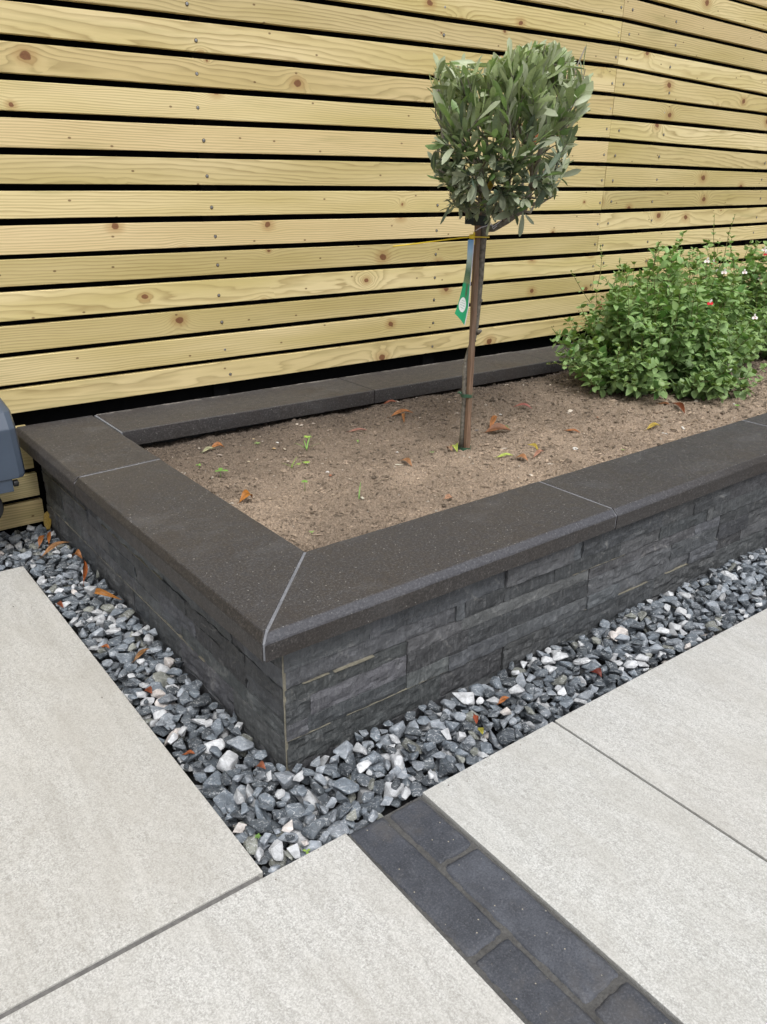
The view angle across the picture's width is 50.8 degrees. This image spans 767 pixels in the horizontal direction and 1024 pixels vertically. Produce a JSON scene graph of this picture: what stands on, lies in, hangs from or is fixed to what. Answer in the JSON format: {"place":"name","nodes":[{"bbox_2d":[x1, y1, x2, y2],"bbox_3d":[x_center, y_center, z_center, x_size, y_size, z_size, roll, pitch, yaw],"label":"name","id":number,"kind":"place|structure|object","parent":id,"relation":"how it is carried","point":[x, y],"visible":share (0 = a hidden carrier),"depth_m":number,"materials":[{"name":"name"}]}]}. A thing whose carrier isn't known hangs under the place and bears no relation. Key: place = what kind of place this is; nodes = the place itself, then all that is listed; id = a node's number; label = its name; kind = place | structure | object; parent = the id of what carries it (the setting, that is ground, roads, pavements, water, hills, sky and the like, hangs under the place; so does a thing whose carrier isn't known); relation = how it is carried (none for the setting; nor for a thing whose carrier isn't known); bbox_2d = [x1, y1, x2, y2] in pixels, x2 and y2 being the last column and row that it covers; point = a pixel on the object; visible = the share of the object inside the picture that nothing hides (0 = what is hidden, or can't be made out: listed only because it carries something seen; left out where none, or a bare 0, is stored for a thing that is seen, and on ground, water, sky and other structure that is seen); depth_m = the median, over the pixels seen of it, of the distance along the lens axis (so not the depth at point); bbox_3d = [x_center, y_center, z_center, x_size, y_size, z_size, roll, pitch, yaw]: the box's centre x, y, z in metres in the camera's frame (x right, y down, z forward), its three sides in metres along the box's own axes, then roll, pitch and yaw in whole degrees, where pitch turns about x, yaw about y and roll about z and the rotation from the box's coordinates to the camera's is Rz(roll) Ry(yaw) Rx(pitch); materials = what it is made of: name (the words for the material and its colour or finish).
{"place":"outdoors","nodes":[
{"label":"outdoors","id":0,"kind":"place"},
{"bbox_2d":[0,725,766,1019],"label":"paving bed","id":1,"kind":"object","parent":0,"point":[129,947],"visible":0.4,"depth_m":1.21,"materials":[{"name":"grey concrete"}]},
{"bbox_2d":[0,566,262,1014],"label":"paving slab","id":2,"kind":"structure","parent":1,"relation":"on","point":[111,820],"depth_m":1.42,"materials":[{"name":"ceramic"}]},
{"bbox_2d":[0,833,523,1023],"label":"paving slab","id":3,"kind":"structure","parent":1,"relation":"on","point":[341,930],"depth_m":1.16,"materials":[{"name":"ceramic"}]},
{"bbox_2d":[422,722,766,1023],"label":"paving slab","id":4,"kind":"structure","parent":1,"relation":"on","point":[658,898],"depth_m":1.34,"materials":[{"name":"ceramic"}]},
{"bbox_2d":[555,609,766,860],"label":"paving slab","id":5,"kind":"structure","parent":1,"relation":"on","point":[687,729],"depth_m":1.68,"materials":[{"name":"ceramic"}]},
{"label":"ground","id":6,"kind":"structure","parent":0,"visible":0},
{"bbox_2d":[0,524,766,877],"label":"gravel","id":7,"kind":"structure","parent":6,"relation":"on","point":[304,818],"depth_m":1.74,"materials":[{"name":"grey gravel"}]},
{"bbox_2d":[0,398,24,517],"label":"wheeled box","id":8,"kind":"object","parent":7,"relation":"on","point":[11,464],"visible":1,"depth_m":2.26,"materials":[{"name":"grey plastic"}]},
{"bbox_2d":[38,535,43,547],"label":"fallen leaf","id":9,"kind":"object","parent":7,"relation":"on","point":[40,538],"visible":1,"depth_m":2.48,"materials":[{"name":"orange plant"}]},
{"bbox_2d":[43,511,50,528],"bbox_3d":[-1.085,0.027,2.610,0.025,0.052,0.034,-16,28,-35],"label":"fallen leaf","id":10,"kind":"object","parent":7,"relation":"on","point":[47,521],"visible":1,"depth_m":2.61,"materials":[{"name":"yellow plant"}]},
{"bbox_2d":[47,532,50,542],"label":"fallen leaf","id":11,"kind":"object","parent":7,"relation":"on","point":[48,536],"visible":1,"depth_m":2.49,"materials":[{"name":"orange plant"}]},
{"bbox_2d":[38,541,68,558],"bbox_3d":[-0.987,0.108,2.413,0.018,0.025,0.114,16,27,32],"label":"fallen leaf","id":12,"kind":"object","parent":7,"relation":"on","point":[51,546],"visible":1,"depth_m":2.41,"materials":[{"name":"orange plant"}]},
{"bbox_2d":[71,549,81,557],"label":"fallen leaf","id":13,"kind":"object","parent":7,"relation":"on","point":[77,552],"visible":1,"depth_m":2.34,"materials":[{"name":"orange plant"}]},
{"bbox_2d":[83,560,87,585],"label":"fallen leaf","id":14,"kind":"object","parent":7,"relation":"on","point":[85,568],"visible":1,"depth_m":2.24,"materials":[{"name":"orange plant"}]},
{"bbox_2d":[94,588,121,599],"bbox_3d":[-0.739,0.212,2.113,0.098,0.042,0.042,10,24,21],"label":"fallen leaf","id":15,"kind":"object","parent":7,"relation":"on","point":[99,591],"visible":1,"depth_m":2.10,"materials":[{"name":"orange plant"}]},
{"bbox_2d":[132,648,148,662],"bbox_3d":[-0.566,0.333,1.879,0.011,0.018,0.053,21,30,40],"label":"fallen leaf","id":16,"kind":"object","parent":7,"relation":"on","point":[139,653],"visible":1,"depth_m":1.88,"materials":[{"name":"orange plant"}]},
{"bbox_2d":[144,686,151,693],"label":"fallen leaf","id":17,"kind":"object","parent":7,"relation":"on","point":[149,689],"visible":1,"depth_m":1.76,"materials":[{"name":"red plant"}]},
{"bbox_2d":[182,750,194,754],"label":"fallen leaf","id":18,"kind":"object","parent":7,"relation":"on","point":[189,752],"visible":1,"depth_m":1.57,"materials":[{"name":"orange plant"}]},
{"bbox_2d":[255,761,265,768],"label":"fallen leaf","id":19,"kind":"object","parent":7,"relation":"on","point":[261,764],"visible":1,"depth_m":1.53,"materials":[{"name":"orange plant"}]},
{"bbox_2d":[473,714,478,723],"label":"fallen leaf","id":20,"kind":"object","parent":7,"relation":"on","point":[475,717],"visible":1,"depth_m":1.68,"materials":[{"name":"red plant"}]},
{"bbox_2d":[497,696,508,704],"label":"fallen leaf","id":21,"kind":"object","parent":7,"relation":"on","point":[502,699],"visible":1,"depth_m":1.74,"materials":[{"name":"orange plant"}]},
{"bbox_2d":[590,668,601,676],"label":"fallen leaf","id":22,"kind":"object","parent":7,"relation":"on","point":[598,671],"visible":1,"depth_m":1.84,"materials":[{"name":"red plant"}]},
{"bbox_2d":[0,0,766,534],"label":"slatted fence","id":23,"kind":"object","parent":6,"relation":"on","point":[204,198],"visible":0.84,"depth_m":2.86,"materials":[{"name":"brown wood"}]},
{"bbox_2d":[16,343,766,774],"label":"raised planter","id":24,"kind":"object","parent":6,"relation":"on","point":[288,653],"visible":0.86,"depth_m":1.87,"materials":[{"name":"stone"}]},
{"bbox_2d":[140,352,766,551],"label":"soil","id":25,"kind":"structure","parent":24,"relation":"in","point":[287,505],"depth_m":2.45,"materials":[{"name":"brown soil"}]},
{"bbox_2d":[201,446,214,452],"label":"fallen leaf","id":26,"kind":"object","parent":25,"relation":"on","point":[207,448],"visible":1,"depth_m":2.42,"materials":[{"name":"beige plant"}]},
{"bbox_2d":[212,442,223,446],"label":"fallen leaf","id":27,"kind":"object","parent":25,"relation":"on","point":[215,444],"visible":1,"depth_m":2.45,"materials":[{"name":"orange plant"}]},
{"bbox_2d":[237,490,252,503],"bbox_3d":[-0.345,-0.039,2.019,0.050,0.030,0.024,-16,28,-35],"label":"fallen leaf","id":28,"kind":"object","parent":25,"relation":"on","point":[245,494],"visible":1,"depth_m":2.02,"materials":[{"name":"orange plant"}]},
{"bbox_2d":[387,409,412,417],"bbox_3d":[0.058,-0.345,2.805,0.105,0.022,0.017,-9,25,-23],"label":"fallen leaf","id":29,"kind":"object","parent":25,"relation":"on","point":[400,411],"visible":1,"depth_m":2.81,"materials":[{"name":"orange plant"}]},
{"bbox_2d":[401,457,411,465],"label":"fallen leaf","id":30,"kind":"object","parent":25,"relation":"on","point":[407,460],"visible":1,"depth_m":2.29,"materials":[{"name":"orange plant"}]},
{"bbox_2d":[458,444,470,450],"bbox_3d":[0.247,-0.197,2.469,0.043,0.014,0.045,-16,28,-35],"label":"plant tie","id":31,"kind":"object","parent":25,"relation":"on","point":[462,449],"visible":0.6,"depth_m":2.45,"materials":[{"name":"green plastic"}]},
{"bbox_2d":[464,213,481,447],"bbox_3d":[0.256,-0.470,2.343,0.018,0.748,0.017,-13,26,-30],"label":"wooden stake","id":32,"kind":"object","parent":25,"relation":"on","point":[472,334],"visible":0.71,"depth_m":2.32,"materials":[{"name":"brown wood"}]},
{"bbox_2d":[458,391,472,397],"bbox_3d":[0.246,-0.352,2.401,0.039,0.022,0.053,11,25,23],"label":"plant tie","id":33,"kind":"object","parent":32,"relation":"attached to","point":[465,395],"visible":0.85,"depth_m":2.39,"materials":[{"name":"green plastic"}]},
{"bbox_2d":[465,216,489,225],"bbox_3d":[0.256,-0.800,2.219,0.072,0.029,0.047,0,22,-3],"label":"plant tie","id":34,"kind":"object","parent":32,"relation":"attached to","point":[473,222],"visible":0.48,"depth_m":2.20,"materials":[{"name":"green rubber"}]},
{"bbox_2d":[475,220,501,230],"bbox_3d":[0.286,-0.788,2.220,0.071,0.032,0.058,1,22,0],"label":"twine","id":35,"kind":"object","parent":32,"relation":"attached to","point":[490,224],"visible":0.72,"depth_m":2.20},
{"bbox_2d":[490,415,496,425],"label":"fallen leaf","id":36,"kind":"object","parent":25,"relation":"on","point":[493,419],"visible":0.83,"depth_m":2.69,"materials":[{"name":"orange plant"}]},
{"bbox_2d":[483,423,510,432],"bbox_3d":[0.367,-0.272,2.627,0.099,0.028,0.033,1,22,-1],"label":"fallen leaf","id":37,"kind":"object","parent":25,"relation":"on","point":[496,426],"visible":1,"depth_m":2.63,"materials":[{"name":"brown plant"}]},
{"bbox_2d":[495,453,512,457],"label":"fallen leaf","id":38,"kind":"object","parent":25,"relation":"on","point":[502,454],"visible":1,"depth_m":2.35,"materials":[{"name":"plant"}]},
{"bbox_2d":[425,38,593,447],"bbox_3d":[0.337,-0.699,2.257,0.462,1.121,0.589,2,22,2],"label":"olive tree","id":39,"kind":"object","parent":25,"relation":"on","point":[532,83],"visible":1,"depth_m":1.99,"materials":[{"name":"green plant"}]},
{"bbox_2d":[393,232,489,324],"bbox_3d":[0.164,-0.639,2.226,0.295,0.252,0.052,-11,25,-27],"label":"plant tag","id":40,"kind":"object","parent":39,"relation":"hanging from","point":[461,311],"visible":1,"depth_m":2.24,"materials":[{"name":"green plastic"}]},
{"bbox_2d":[516,453,527,460],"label":"fallen leaf","id":41,"kind":"object","parent":25,"relation":"on","point":[523,455],"visible":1,"depth_m":2.33,"materials":[{"name":"orange plant"}]},
{"bbox_2d":[514,403,531,408],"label":"fallen leaf","id":42,"kind":"object","parent":25,"relation":"on","point":[525,404],"visible":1,"depth_m":2.94,"materials":[{"name":"red plant"}]},
{"bbox_2d":[533,449,543,457],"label":"fallen leaf","id":43,"kind":"object","parent":25,"relation":"on","point":[537,452],"visible":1,"depth_m":2.35,"materials":[{"name":"plant"}]},
{"bbox_2d":[644,422,659,430],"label":"fallen leaf","id":44,"kind":"object","parent":25,"relation":"on","point":[652,424],"visible":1,"depth_m":2.67,"materials":[{"name":"yellow plant"}]},
{"bbox_2d":[546,214,766,402],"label":"sage shrub","id":45,"kind":"object","parent":25,"relation":"on","point":[692,355],"visible":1,"depth_m":3.04,"materials":[{"name":"green plant"}]},
{"bbox_2d":[587,230,766,363],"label":"sage shrub","id":46,"kind":"object","parent":25,"relation":"on","point":[735,309],"visible":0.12,"depth_m":3.56,"materials":[{"name":"green plant"}]},
{"bbox_2d":[671,402,684,413],"bbox_3d":[1.065,-0.385,2.916,0.020,0.024,0.183,1,22,1],"label":"fallen leaf","id":47,"kind":"object","parent":25,"relation":"on","point":[680,405],"visible":1,"depth_m":2.89,"materials":[{"name":"brown plant"}]},
{"bbox_2d":[732,240,766,357],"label":"sage shrub","id":48,"kind":"object","parent":25,"relation":"on","point":[754,280],"visible":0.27,"depth_m":3.82,"materials":[{"name":"green plant"}]},
{"bbox_2d":[348,796,678,1023],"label":"brick edging","id":49,"kind":"object","parent":6,"relation":"on","point":[527,956],"visible":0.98,"depth_m":1.23,"materials":[{"name":"ceramic"}]}
]}

